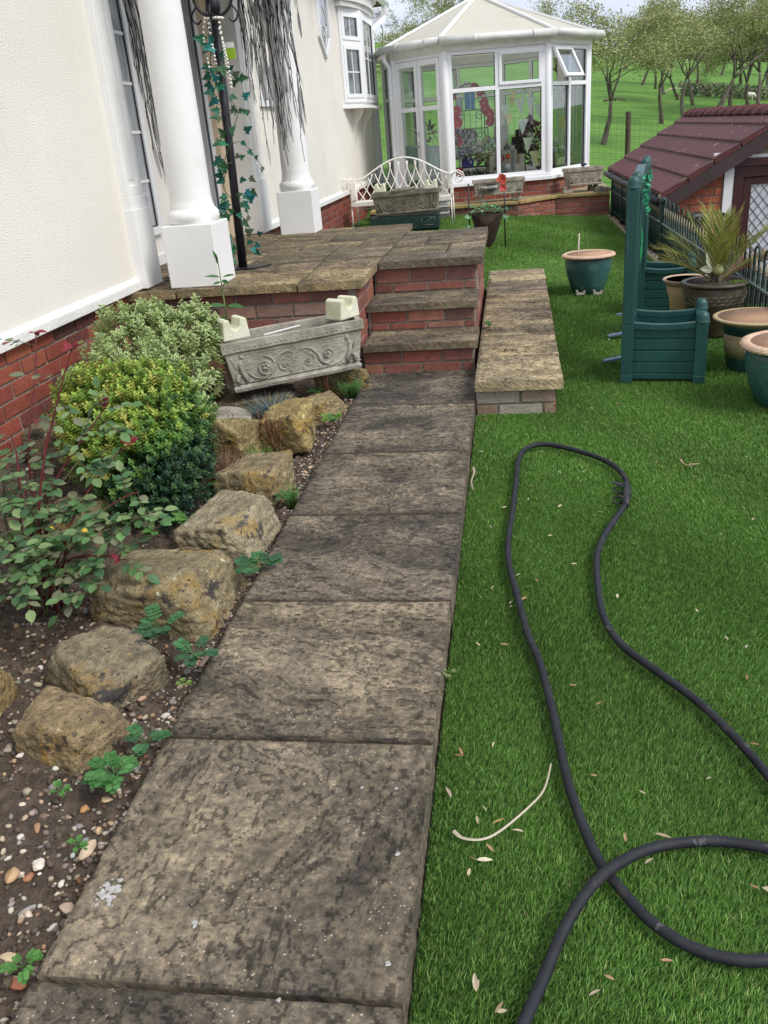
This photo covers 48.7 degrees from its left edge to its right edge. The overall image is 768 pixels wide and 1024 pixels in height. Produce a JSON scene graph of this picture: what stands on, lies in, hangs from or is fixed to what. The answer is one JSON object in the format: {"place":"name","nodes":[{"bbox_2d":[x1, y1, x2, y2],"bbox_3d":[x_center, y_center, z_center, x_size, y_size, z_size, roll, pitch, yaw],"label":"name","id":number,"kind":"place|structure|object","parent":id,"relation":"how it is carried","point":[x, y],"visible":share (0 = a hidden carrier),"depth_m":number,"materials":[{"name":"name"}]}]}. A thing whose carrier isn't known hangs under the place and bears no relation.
{"place":"outdoors","nodes":[
{"label":"outdoors","id":0,"kind":"place"},
{"bbox_2d":[0,368,353,1023],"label":"garden bed","id":1,"kind":"object","parent":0,"point":[42,891],"visible":0.12,"depth_m":2.01,"materials":[{"name":"soil"}]},
{"bbox_2d":[0,668,21,715],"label":"rock","id":2,"kind":"object","parent":1,"relation":"on","point":[9,693],"visible":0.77,"depth_m":2.23,"materials":[{"name":"stone"}]},
{"bbox_2d":[0,948,43,984],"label":"weed","id":3,"kind":"object","parent":1,"relation":"on","point":[35,955],"visible":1,"depth_m":1.46,"materials":[{"name":"green plant"}]},
{"bbox_2d":[21,416,74,466],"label":"rock","id":4,"kind":"object","parent":1,"relation":"on","point":[38,432],"visible":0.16,"depth_m":3.67,"materials":[{"name":"stone"}]},
{"bbox_2d":[11,685,131,775],"bbox_3d":[-0.774,0.534,2.087,0.248,0.148,0.213,7,27,25],"label":"rock","id":5,"kind":"object","parent":1,"relation":"on","point":[70,733],"visible":0.97,"depth_m":2.02,"materials":[{"name":"stone"}]},
{"bbox_2d":[34,493,114,546],"bbox_3d":[-1.164,0.041,3.233,0.334,0.167,0.270,3,25,18],"label":"rock","id":6,"kind":"object","parent":1,"relation":"on","point":[59,527],"visible":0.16,"depth_m":3.15,"materials":[{"name":"stone"}]},
{"bbox_2d":[77,839,96,860],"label":"pebble","id":7,"kind":"object","parent":1,"relation":"on","point":[84,854],"visible":0.88,"depth_m":1.76,"materials":[{"name":"beige stone"}]},
{"bbox_2d":[0,330,177,627],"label":"rose bush","id":8,"kind":"object","parent":1,"relation":"on","point":[36,568],"visible":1,"depth_m":2.53,"materials":[{"name":"green plant"}]},
{"bbox_2d":[45,625,170,711],"bbox_3d":[-0.745,0.433,2.301,0.326,0.172,0.269,17,32,40],"label":"rock","id":9,"kind":"object","parent":1,"relation":"on","point":[119,668],"visible":0.85,"depth_m":2.24,"materials":[{"name":"stone"}]},
{"bbox_2d":[81,750,138,793],"bbox_3d":[-0.614,0.580,1.898,0.124,0.033,0.117,17,32,39],"label":"weed","id":10,"kind":"object","parent":1,"relation":"on","point":[96,775],"visible":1,"depth_m":1.89,"materials":[{"name":"green plant"}]},
{"bbox_2d":[41,353,220,532],"bbox_3d":[-0.987,-0.280,3.296,0.716,0.642,0.695,-1,24,9],"label":"box bush","id":11,"kind":"object","parent":1,"relation":"on","point":[163,456],"visible":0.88,"depth_m":3.15,"materials":[{"name":"green plant"}]},
{"bbox_2d":[57,293,224,443],"bbox_3d":[-1.148,-0.653,4.088,0.810,0.681,0.968,-1,24,9],"label":"variegated bush","id":12,"kind":"object","parent":1,"relation":"on","point":[151,327],"visible":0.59,"depth_m":4.11,"materials":[{"name":"green plant"}]},
{"bbox_2d":[124,723,171,755],"bbox_3d":[-0.559,0.537,1.984,0.112,0.032,0.100,-1,24,9],"label":"weed","id":13,"kind":"object","parent":1,"relation":"on","point":[139,749],"visible":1,"depth_m":2.00,"materials":[{"name":"green plant"}]},
{"bbox_2d":[132,604,184,639],"bbox_3d":[-0.639,0.318,2.398,0.132,0.046,0.149,2,25,15],"label":"weed","id":14,"kind":"object","parent":1,"relation":"on","point":[146,630],"visible":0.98,"depth_m":2.40,"materials":[{"name":"green plant"}]},
{"bbox_2d":[89,547,248,642],"bbox_3d":[-0.674,0.241,2.687,0.454,0.233,0.403,2,25,16],"label":"rock","id":15,"kind":"object","parent":1,"relation":"on","point":[198,587],"visible":0.85,"depth_m":2.54,"materials":[{"name":"stone"}]},
{"bbox_2d":[173,635,218,667],"bbox_3d":[-0.511,0.374,2.290,0.120,0.032,0.121,-13,25,-18],"label":"weed","id":16,"kind":"object","parent":1,"relation":"on","point":[182,645],"visible":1,"depth_m":2.28,"materials":[{"name":"green plant"}]},
{"bbox_2d":[202,373,229,402],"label":"rock","id":17,"kind":"object","parent":1,"relation":"on","point":[225,391],"visible":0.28,"depth_m":4.61,"materials":[{"name":"stone"}]},
{"bbox_2d":[205,250,243,319],"bbox_3d":[-0.875,-1.132,4.762,0.227,0.666,0.098,-1,24,9],"label":"sapling","id":18,"kind":"object","parent":1,"relation":"on","point":[234,305],"visible":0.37,"depth_m":4.71,"materials":[{"name":"green plant"}]},
{"bbox_2d":[173,489,281,567],"bbox_3d":[-0.537,0.052,3.044,0.314,0.213,0.362,3,25,16],"label":"rock","id":19,"kind":"object","parent":1,"relation":"on","point":[232,525],"visible":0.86,"depth_m":2.92,"materials":[{"name":"stone"}]},
{"bbox_2d":[204,444,250,492],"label":"dry grass","id":20,"kind":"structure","parent":1,"relation":"on","point":[224,463],"depth_m":3.50,"materials":[{"name":"brown plant"}]},
{"bbox_2d":[213,406,251,419],"bbox_3d":[-0.782,-0.459,4.159,0.270,0.033,0.270,5,29,6],"label":"stone disc","id":21,"kind":"object","parent":1,"relation":"on","point":[229,412],"visible":0.3,"depth_m":4.18,"materials":[{"name":"beige stone"}]},
{"bbox_2d":[209,417,261,462],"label":"rock","id":22,"kind":"object","parent":1,"relation":"on","point":[241,434],"visible":0.63,"depth_m":3.80,"materials":[{"name":"stone"}]},
{"bbox_2d":[213,450,295,507],"bbox_3d":[-0.517,-0.124,3.457,0.274,0.193,0.300,5,26,21],"label":"rock","id":23,"kind":"object","parent":1,"relation":"on","point":[267,474],"visible":0.69,"depth_m":3.36,"materials":[{"name":"stone"}]},
{"bbox_2d":[214,384,298,416],"bbox_3d":[-0.694,-0.565,4.511,0.496,0.144,0.273,-4,24,1],"label":"rock","id":24,"kind":"object","parent":1,"relation":"on","point":[234,399],"visible":0.3,"depth_m":4.47,"materials":[{"name":"stone"}]},
{"bbox_2d":[234,551,282,573],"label":"weed","id":25,"kind":"object","parent":1,"relation":"on","point":[245,562],"visible":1,"depth_m":2.73,"materials":[{"name":"green plant"}]},
{"bbox_2d":[241,390,296,419],"bbox_3d":[-0.569,-0.513,4.204,0.292,0.153,0.260,18,33,41],"label":"pinks plant","id":26,"kind":"object","parent":1,"relation":"on","point":[260,409],"visible":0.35,"depth_m":4.19,"materials":[{"name":"grey plant"}]},
{"bbox_2d":[253,409,284,451],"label":"bare stems","id":27,"kind":"object","parent":1,"relation":"on","point":[267,428],"visible":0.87,"depth_m":3.71,"materials":[{"name":"brown plant"}]},
{"bbox_2d":[259,397,315,453],"bbox_3d":[-0.447,-0.389,3.949,0.293,0.256,0.287,1,25,13],"label":"rock","id":28,"kind":"object","parent":1,"relation":"on","point":[298,431],"visible":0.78,"depth_m":3.84,"materials":[{"name":"stone"}]},
{"bbox_2d":[276,480,300,508],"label":"grass tuft","id":29,"kind":"object","parent":1,"relation":"on","point":[291,501],"visible":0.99,"depth_m":3.30,"materials":[{"name":"green plant"}]},
{"bbox_2d":[308,390,347,425],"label":"rock","id":30,"kind":"object","parent":1,"relation":"on","point":[327,402],"visible":0.45,"depth_m":4.26,"materials":[{"name":"stone"}]},
{"bbox_2d":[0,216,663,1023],"bbox_3d":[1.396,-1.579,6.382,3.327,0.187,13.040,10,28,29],"label":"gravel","id":31,"kind":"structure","parent":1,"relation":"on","point":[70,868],"depth_m":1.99,"materials":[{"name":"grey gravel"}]},
{"bbox_2d":[313,368,371,397],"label":"rock","id":32,"kind":"object","parent":1,"relation":"on","point":[354,374],"visible":0.4,"depth_m":4.63,"materials":[{"name":"stone"}]},
{"bbox_2d":[218,315,363,392],"bbox_3d":[-0.490,-0.843,4.470,0.756,0.267,0.275,-14,26,-15],"label":"stone trough","id":33,"kind":"object","parent":32,"relation":"on","point":[313,347],"visible":0.97,"depth_m":4.37,"materials":[{"name":"stone"}]},
{"bbox_2d":[215,315,249,341],"bbox_3d":[-0.772,-0.931,4.292,0.148,0.105,0.112,-19,28,-29],"label":"trough foot","id":34,"kind":"object","parent":33,"relation":"on","point":[236,328],"visible":0.91,"depth_m":4.26},
{"bbox_2d":[326,295,358,320],"bbox_3d":[-0.221,-1.074,4.453,0.112,0.105,0.148,15,31,37],"label":"trough foot","id":35,"kind":"object","parent":33,"relation":"on","point":[341,307],"visible":1,"depth_m":4.42},
{"bbox_2d":[334,376,364,399],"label":"grass tuft","id":36,"kind":"object","parent":1,"relation":"on","point":[353,390],"visible":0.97,"depth_m":4.57,"materials":[{"name":"green plant"}]},
{"bbox_2d":[10,369,476,1023],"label":"path","id":37,"kind":"structure","parent":0,"point":[260,837],"depth_m":1.84,"materials":[{"name":"grey stone"}]},
{"bbox_2d":[93,878,123,906],"bbox_3d":[-0.521,0.718,1.604,0.050,0.003,0.069,-1,24,9],"label":"bird dropping","id":38,"kind":"object","parent":37,"relation":"on","point":[101,894],"visible":1,"depth_m":1.60,"materials":[{"name":"white"}]},
{"bbox_2d":[408,428,474,1023],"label":"path bed","id":39,"kind":"object","parent":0,"point":[442,712],"depth_m":2.27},
{"bbox_2d":[373,182,610,209],"bbox_3d":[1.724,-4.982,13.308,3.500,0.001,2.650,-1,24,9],"label":"coping","id":40,"kind":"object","parent":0,"point":[580,189],"depth_m":12.46,"materials":[{"name":"stone"}]},
{"bbox_2d":[374,0,605,209],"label":"conservatory","id":41,"kind":"object","parent":40,"relation":"on","point":[498,35],"visible":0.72,"depth_m":12.34,"materials":[{"name":"white plastic"}]},
{"bbox_2d":[395,57,444,194],"bbox_3d":[0.530,-5.559,12.433,0.108,1.880,0.856,-25,31,-37],"label":"door","id":42,"kind":"structure","parent":41,"relation":"in","point":[420,109],"depth_m":12.36,"materials":[{"name":"white plastic"}]},
{"bbox_2d":[415,119,440,187],"bbox_3d":[0.735,-5.244,12.694,0.521,1.154,0.338,-1,24,9],"label":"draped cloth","id":43,"kind":"object","parent":41,"relation":"on","point":[433,156],"visible":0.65,"depth_m":12.61,"materials":[{"name":"white fabric"}]},
{"bbox_2d":[453,83,488,173],"bbox_3d":[1.280,-5.544,12.690,0.534,1.557,0.236,-6,24,-4],"label":"wrought iron rack","id":44,"kind":"object","parent":41,"relation":"on","point":[484,127],"visible":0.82,"depth_m":12.54,"materials":[{"name":"black metal"}]},
{"bbox_2d":[454,105,477,160],"bbox_3d":[1.129,-5.557,12.434,0.476,0.747,0.477,-1,24,9],"label":"poinsettia garland","id":45,"kind":"object","parent":44,"relation":"hanging from","point":[460,135],"visible":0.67,"depth_m":12.40,"materials":[{"name":"plant"}]},
{"bbox_2d":[473,135,495,166],"bbox_3d":[1.506,-5.381,12.659,0.368,0.467,0.334,-1,24,9],"label":"lily bunch","id":46,"kind":"object","parent":44,"relation":"on","point":[486,140],"visible":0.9,"depth_m":12.61,"materials":[{"name":"plant"}]},
{"bbox_2d":[479,97,494,126],"bbox_3d":[1.503,-5.828,12.356,0.246,0.408,0.043,-7,24,-4],"label":"poinsettia garland","id":47,"kind":"object","parent":44,"relation":"hanging from","point":[487,110],"visible":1,"depth_m":12.35,"materials":[{"name":"fabric"}]},
{"bbox_2d":[485,142,524,173],"bbox_3d":[1.821,-5.182,12.766,0.520,0.703,0.360,-6,24,-4],"label":"cream armchair","id":48,"kind":"object","parent":41,"relation":"on","point":[519,162],"visible":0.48,"depth_m":12.62,"materials":[{"name":"fabric"}]},
{"bbox_2d":[501,143,514,172],"bbox_3d":[1.815,-5.205,12.492,0.210,0.422,0.150,-6,24,-4],"label":"glass lantern","id":49,"kind":"object","parent":41,"relation":"on","point":[507,166],"visible":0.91,"depth_m":12.46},
{"bbox_2d":[514,94,539,166],"bbox_3d":[2.083,-5.582,12.319,0.378,1.104,0.041,-1,24,9],"label":"bunting","id":50,"kind":"object","parent":41,"relation":"hanging from","point":[522,124],"visible":0.92,"depth_m":12.36,"materials":[{"name":"fabric"}]},
{"bbox_2d":[519,114,539,166],"bbox_3d":[2.186,-5.493,12.534,0.371,0.721,0.312,-1,24,9],"label":"dark wreath","id":51,"kind":"object","parent":41,"relation":"hanging from","point":[530,118],"visible":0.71,"depth_m":12.50,"materials":[{"name":"plant"}]},
{"bbox_2d":[552,46,584,76],"bbox_3d":[2.623,-6.392,12.031,0.239,0.405,0.524,15,31,37],"label":"opening window","id":52,"kind":"structure","parent":41,"relation":"in","point":[566,56],"depth_m":12.02,"materials":[{"name":"white plastic"}]},
{"bbox_2d":[587,184,597,190],"bbox_3d":[3.081,-4.795,12.511,0.136,0.097,0.104,-7,24,-4],"label":"trough foot","id":53,"kind":"object","parent":40,"relation":"on","point":[590,188],"visible":0.69,"depth_m":12.47},
{"bbox_2d":[562,165,603,186],"bbox_3d":[2.916,-4.925,12.431,0.545,0.244,0.306,-7,24,-4],"label":"stone trough","id":54,"kind":"object","parent":53,"relation":"on","point":[584,175],"visible":1,"depth_m":12.32,"materials":[{"name":"stone"}]},
{"bbox_2d":[350,214,767,1023],"bbox_3d":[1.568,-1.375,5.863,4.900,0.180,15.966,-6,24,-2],"label":"lawn","id":55,"kind":"structure","parent":0,"point":[521,988],"depth_m":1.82,"materials":[{"name":"green plant"}]},
{"bbox_2d":[126,223,487,380],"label":"raised patio","id":56,"kind":"structure","parent":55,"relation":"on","point":[419,296],"depth_m":5.12,"materials":[{"name":"stone"}]},
{"bbox_2d":[191,0,271,270],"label":"lamp post","id":57,"kind":"object","parent":56,"relation":"on","point":[213,7],"visible":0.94,"depth_m":5.20,"materials":[{"name":"black metal"}]},
{"bbox_2d":[202,16,232,88],"bbox_3d":[-0.984,-2.726,5.045,0.146,0.389,0.123,-1,24,9],"label":"pearl garland","id":58,"kind":"object","parent":57,"relation":"hanging from","point":[221,18],"visible":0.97,"depth_m":4.99,"materials":[{"name":"beige"}]},
{"bbox_2d":[192,28,264,266],"bbox_3d":[-0.917,-2.220,5.247,0.383,1.361,0.180,-1,24,9],"label":"ivy garland","id":59,"kind":"object","parent":57,"relation":"attached to","point":[223,167],"visible":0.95,"depth_m":5.18,"materials":[{"name":"green plant"}]},
{"bbox_2d":[341,156,464,226],"bbox_3d":[0.244,-4.268,11.323,1.656,0.871,0.491,-1,24,9],"label":"garden bench","id":60,"kind":"object","parent":55,"relation":"on","point":[370,203],"visible":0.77,"depth_m":11.41,"materials":[{"name":"beige metal"}]},
{"bbox_2d":[370,212,440,229],"bbox_3d":[0.280,-3.749,10.962,0.885,0.175,0.279,-1,24,9],"label":"plant stand","id":61,"kind":"object","parent":55,"relation":"on","point":[427,220],"visible":0.84,"depth_m":10.83,"materials":[{"name":"black paint"}]},
{"bbox_2d":[371,186,440,215],"bbox_3d":[0.289,-3.962,10.818,0.865,0.275,0.266,-1,24,11],"label":"stone trough","id":62,"kind":"object","parent":61,"relation":"on","point":[411,201],"visible":0.98,"depth_m":10.72,"materials":[{"name":"stone"}]},
{"bbox_2d":[370,191,609,217],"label":"garden wall","id":63,"kind":"structure","parent":55,"relation":"on","point":[584,203],"depth_m":12.25,"materials":[{"name":"red brick"}]},
{"bbox_2d":[476,196,484,202],"bbox_3d":[1.374,-4.465,12.104,0.131,0.093,0.099,-3,24,5],"label":"trough foot","id":64,"kind":"object","parent":63,"relation":"on","point":[481,200],"visible":0.85,"depth_m":12.06},
{"bbox_2d":[472,176,524,196],"bbox_3d":[1.624,-4.619,12.029,0.735,0.214,0.256,-3,24,5],"label":"stone trough","id":65,"kind":"object","parent":64,"relation":"on","point":[514,185],"visible":0.84,"depth_m":11.94,"materials":[{"name":"stone"}]},
{"bbox_2d":[452,763,551,840],"bbox_3d":[0.279,0.623,1.806,0.303,0.004,0.068,-22,29,-33],"label":"dry stalk","id":66,"kind":"object","parent":55,"relation":"on","point":[456,833],"visible":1,"depth_m":1.75,"materials":[{"name":"beige plant"}]},
{"bbox_2d":[504,183,505,246],"bbox_3d":[1.354,-3.323,9.512,0.023,0.765,0.023,-1,24,9],"label":"shepherd crook","id":67,"kind":"object","parent":55,"relation":"on","point":[504,222],"visible":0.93,"depth_m":9.55,"materials":[{"name":"black metal"}]},
{"bbox_2d":[465,203,508,246],"bbox_3d":[1.168,-3.241,9.602,0.503,0.479,0.310,-1,24,9],"label":"wicker basket","id":68,"kind":"object","parent":67,"relation":"hanging from","point":[491,221],"visible":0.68,"depth_m":9.51,"materials":[{"name":"brown wicker"}]},
{"bbox_2d":[475,268,563,414],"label":"low wall","id":69,"kind":"structure","parent":55,"relation":"on","point":[523,380],"depth_m":4.76,"materials":[{"name":"stone"}]},
{"bbox_2d":[561,249,615,293],"bbox_3d":[1.680,-1.974,6.986,0.434,0.314,0.434,-1,24,9],"label":"plant pot","id":70,"kind":"object","parent":55,"relation":"on","point":[587,270],"visible":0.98,"depth_m":6.86,"materials":[{"name":"teal ceramic"}]},
{"bbox_2d":[505,442,767,1023],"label":"garden hose","id":71,"kind":"object","parent":55,"relation":"on","point":[606,872],"visible":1,"depth_m":1.67,"materials":[{"name":"black rubber"}]},
{"bbox_2d":[620,155,709,382],"bbox_3d":[1.766,-1.605,5.247,0.441,1.047,2.143,3,25,18],"label":"trellis planter","id":72,"kind":"object","parent":55,"relation":"on","point":[661,339],"visible":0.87,"depth_m":4.52,"materials":[{"name":"green plastic"}]},
{"bbox_2d":[662,274,705,309],"bbox_3d":[1.989,-1.377,5.582,0.320,0.324,0.320,-1,24,9],"label":"plant pot","id":73,"kind":"object","parent":55,"relation":"on","point":[675,288],"visible":0.38,"depth_m":5.51,"materials":[{"name":"beige ceramic"}]},
{"bbox_2d":[610,172,767,307],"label":"metal railings","id":74,"kind":"object","parent":55,"relation":"on","point":[667,220],"visible":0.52,"depth_m":7.33,"materials":[{"name":"metal"}]},
{"bbox_2d":[680,275,749,338],"bbox_3d":[2.075,-1.288,5.344,0.413,0.342,0.413,-1,24,9],"label":"plant pot","id":75,"kind":"object","parent":55,"relation":"on","point":[720,296],"visible":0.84,"depth_m":5.19,"materials":[{"name":"brown ceramic"}]},
{"bbox_2d":[649,200,767,282],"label":"potted palm","id":76,"kind":"object","parent":75,"relation":"in","point":[725,241],"visible":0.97,"depth_m":5.16,"materials":[{"name":"green plant"}]},
{"bbox_2d":[700,253,723,275],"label":"artificial lily","id":77,"kind":"object","parent":76,"relation":"attached to","point":[717,270],"visible":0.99,"depth_m":5.19,"materials":[{"name":"white plastic"}]},
{"bbox_2d":[712,307,767,371],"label":"plant pot","id":78,"kind":"object","parent":55,"relation":"on","point":[738,324],"visible":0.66,"depth_m":4.58,"materials":[{"name":"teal ceramic"}]},
{"bbox_2d":[739,330,767,407],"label":"plant pot","id":79,"kind":"object","parent":55,"relation":"on","point":[754,345],"visible":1,"depth_m":3.98,"materials":[{"name":"teal ceramic"}]},
{"bbox_2d":[372,0,759,59],"label":"sky","id":80,"kind":"structure","parent":0,"point":[615,5],"materials":[{"name":"white"}]},
{"bbox_2d":[366,42,767,216],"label":"hill","id":81,"kind":"structure","parent":0,"point":[641,101],"depth_m":37.32,"materials":[{"name":"green plant"}]},
{"bbox_2d":[374,1,429,47],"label":"orchard tree","id":82,"kind":"object","parent":81,"relation":"on","point":[390,35],"visible":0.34,"depth_m":36.78,"materials":[{"name":"green plant"}]},
{"bbox_2d":[374,0,463,115],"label":"orchard tree","id":83,"kind":"object","parent":81,"relation":"on","point":[440,9],"visible":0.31,"depth_m":28.85,"materials":[{"name":"green plant"}]},
{"bbox_2d":[381,108,663,182],"bbox_3d":[3.945,-6.438,15.393,10.503,2.723,0.110,-1,24,9],"label":"wire fence","id":84,"kind":"object","parent":81,"relation":"on","point":[628,142],"visible":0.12,"depth_m":15.18,"materials":[{"name":"grey metal"}]},
{"bbox_2d":[525,0,591,72],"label":"orchard tree","id":85,"kind":"object","parent":81,"relation":"on","point":[549,6],"visible":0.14,"depth_m":34.43,"materials":[{"name":"green plant"}]},
{"bbox_2d":[526,0,697,144],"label":"orchard tree","id":86,"kind":"object","parent":81,"relation":"on","point":[653,58],"visible":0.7,"depth_m":21.30,"materials":[{"name":"green plant"}]},
{"bbox_2d":[593,0,666,88],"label":"orchard tree","id":87,"kind":"object","parent":81,"relation":"on","point":[655,76],"visible":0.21,"depth_m":47.59,"materials":[{"name":"green plant"}]},
{"bbox_2d":[615,11,707,99],"bbox_3d":[12.661,-20.624,38.581,4.914,3.780,3.822,-9,24,-10],"label":"orchard tree","id":88,"kind":"object","parent":81,"relation":"on","point":[675,92],"visible":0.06,"depth_m":39.22,"materials":[{"name":"green plant"}]},
{"bbox_2d":[624,0,730,123],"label":"orchard tree","id":89,"kind":"object","parent":81,"relation":"on","point":[704,33],"visible":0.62,"depth_m":27.82,"materials":[{"name":"green plant"}]},
{"bbox_2d":[637,0,726,105],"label":"orchard tree","id":90,"kind":"object","parent":81,"relation":"on","point":[690,89],"visible":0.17,"depth_m":37.21,"materials":[{"name":"green plant"}]},
{"bbox_2d":[671,0,767,106],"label":"orchard tree","id":91,"kind":"object","parent":81,"relation":"on","point":[726,92],"visible":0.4,"depth_m":32.73,"materials":[{"name":"green plant"}]},
{"bbox_2d":[674,0,767,116],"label":"orchard tree","id":92,"kind":"object","parent":81,"relation":"on","point":[735,21],"visible":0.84,"depth_m":30.39,"materials":[{"name":"green plant"}]},
{"bbox_2d":[678,81,767,99],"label":"bramble patch","id":93,"kind":"object","parent":81,"relation":"on","point":[707,91],"visible":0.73,"depth_m":42.87,"materials":[{"name":"green plant"}]},
{"bbox_2d":[690,4,767,104],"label":"orchard tree","id":94,"kind":"object","parent":81,"relation":"on","point":[752,57],"visible":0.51,"depth_m":33.97,"materials":[{"name":"green plant"}]},
{"bbox_2d":[708,0,767,103],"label":"orchard tree","id":95,"kind":"object","parent":81,"relation":"on","point":[758,69],"visible":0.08,"depth_m":39.60,"materials":[{"name":"green plant"}]},
{"bbox_2d":[728,0,766,105],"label":"orchard tree","id":96,"kind":"object","parent":81,"relation":"on","point":[730,97],"visible":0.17,"depth_m":35.61,"materials":[{"name":"green plant"}]},
{"bbox_2d":[603,103,767,304],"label":"outbuilding","id":97,"kind":"structure","parent":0,"point":[718,156],"depth_m":8.40,"materials":[{"name":"red brick"}]},
{"bbox_2d":[735,176,767,304],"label":"door","id":98,"kind":"structure","parent":97,"relation":"in","point":[754,214],"depth_m":8.34,"materials":[{"name":"white paint"}]},
{"bbox_3d":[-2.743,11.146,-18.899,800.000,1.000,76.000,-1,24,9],"label":"ground","id":99,"kind":"structure","parent":0,"visible":0},
{"bbox_2d":[0,0,388,467],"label":"house","id":100,"kind":"structure","parent":99,"relation":"on","point":[94,212],"depth_m":4.72,"materials":[{"name":"white paint"}]},
{"bbox_2d":[108,0,162,235],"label":"window","id":101,"kind":"structure","parent":100,"relation":"in","point":[116,7],"depth_m":5.64,"materials":[{"name":"white plastic"}]},
{"bbox_2d":[122,0,166,189],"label":"twig garland","id":102,"kind":"object","parent":100,"relation":"hanging from","point":[133,28],"visible":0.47,"depth_m":5.08,"materials":[{"name":"grey plant"}]},
{"bbox_2d":[180,0,224,218],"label":"door","id":103,"kind":"structure","parent":100,"relation":"in","point":[191,29],"depth_m":6.87,"materials":[{"name":"white plastic"}]},
{"bbox_2d":[254,57,273,106],"bbox_3d":[-1.073,-3.929,7.778,0.032,0.390,0.620,-1,24,9],"label":"window","id":104,"kind":"structure","parent":100,"relation":"in","point":[257,79],"depth_m":7.68,"materials":[{"name":"white plastic"}]},
{"bbox_2d":[237,0,306,180],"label":"twig garland","id":105,"kind":"object","parent":100,"relation":"hanging from","point":[256,9],"visible":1,"depth_m":6.45,"materials":[{"name":"grey plant"}]},
{"bbox_2d":[314,0,330,58],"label":"window","id":106,"kind":"structure","parent":100,"relation":"in","point":[321,6],"depth_m":10.20,"materials":[{"name":"white plastic"}]},
{"bbox_2d":[334,0,381,145],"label":"bay window","id":107,"kind":"structure","parent":100,"relation":"in","point":[354,17],"depth_m":11.62,"materials":[{"name":"white paint"}]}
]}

